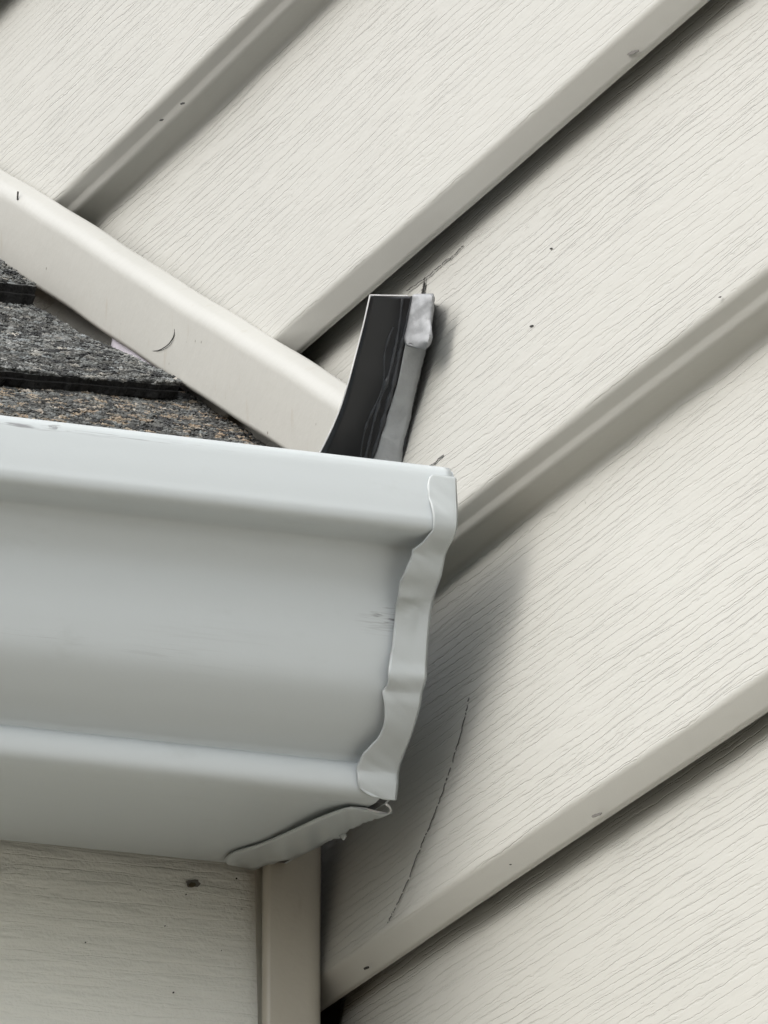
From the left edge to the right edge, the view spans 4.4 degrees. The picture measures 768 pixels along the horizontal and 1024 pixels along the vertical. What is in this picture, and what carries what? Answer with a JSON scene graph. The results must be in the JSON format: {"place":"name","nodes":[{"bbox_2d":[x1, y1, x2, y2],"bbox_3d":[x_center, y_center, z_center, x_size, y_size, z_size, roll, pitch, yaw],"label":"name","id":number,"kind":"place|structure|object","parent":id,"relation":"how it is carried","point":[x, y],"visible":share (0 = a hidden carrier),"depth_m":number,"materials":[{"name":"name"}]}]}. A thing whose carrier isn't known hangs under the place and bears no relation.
{"place":"outdoors","nodes":[
{"label":"outdoors","id":0,"kind":"place"},
{"label":"ground","id":1,"kind":"structure","parent":0,"visible":0},
{"bbox_2d":[0,840,257,1023],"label":"front wall","id":2,"kind":"structure","parent":1,"relation":"on","point":[91,936],"depth_m":2.70,"materials":[{"name":"plastic"}]},
{"bbox_2d":[255,846,320,1023],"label":"corner post","id":3,"kind":"object","parent":2,"relation":"attached to","point":[288,905],"visible":0.83,"depth_m":2.71,"materials":[{"name":"plastic"}]},
{"bbox_2d":[0,0,767,1023],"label":"side wall","id":4,"kind":"structure","parent":1,"relation":"on","point":[558,208],"depth_m":2.62,"materials":[{"name":"plastic"}]},
{"bbox_2d":[0,258,268,446],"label":"shingle roof","id":5,"kind":"structure","parent":4,"relation":"attached to","point":[54,368],"depth_m":2.84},
{"bbox_2d":[111,338,155,367],"bbox_3d":[-0.069,-0.044,2.902,0.001,0.045,0.066,7,-18,-19],"label":"step flashing","id":6,"kind":"object","parent":5,"relation":"attached to","point":[117,345],"visible":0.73,"depth_m":2.92,"materials":[{"name":"silver metal"}]},
{"bbox_2d":[0,415,457,869],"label":"gutter","id":7,"kind":"object","parent":5,"relation":"attached to","point":[214,650],"visible":1,"depth_m":2.61,"materials":[{"name":"paint"}]},
{"bbox_2d":[0,169,346,451],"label":"roofline trim","id":8,"kind":"structure","parent":4,"relation":"attached to","point":[254,378],"depth_m":2.88,"materials":[{"name":"plastic"}]},
{"bbox_2d":[155,329,174,350],"bbox_3d":[-0.064,-0.048,2.878,0.001,0.004,0.022,7,-18,-19],"label":"curved dent","id":9,"kind":"object","parent":8,"relation":"attached to","point":[169,342],"visible":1,"depth_m":2.87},
{"bbox_2d":[319,293,434,461],"bbox_3d":[0.000,-0.036,2.703,0.027,0.045,0.051,7,-18,-19],"label":"kickout flashing","id":10,"kind":"object","parent":4,"relation":"on","point":[372,418],"visible":0.93,"depth_m":2.70,"materials":[{"name":"black metal"}]}
]}

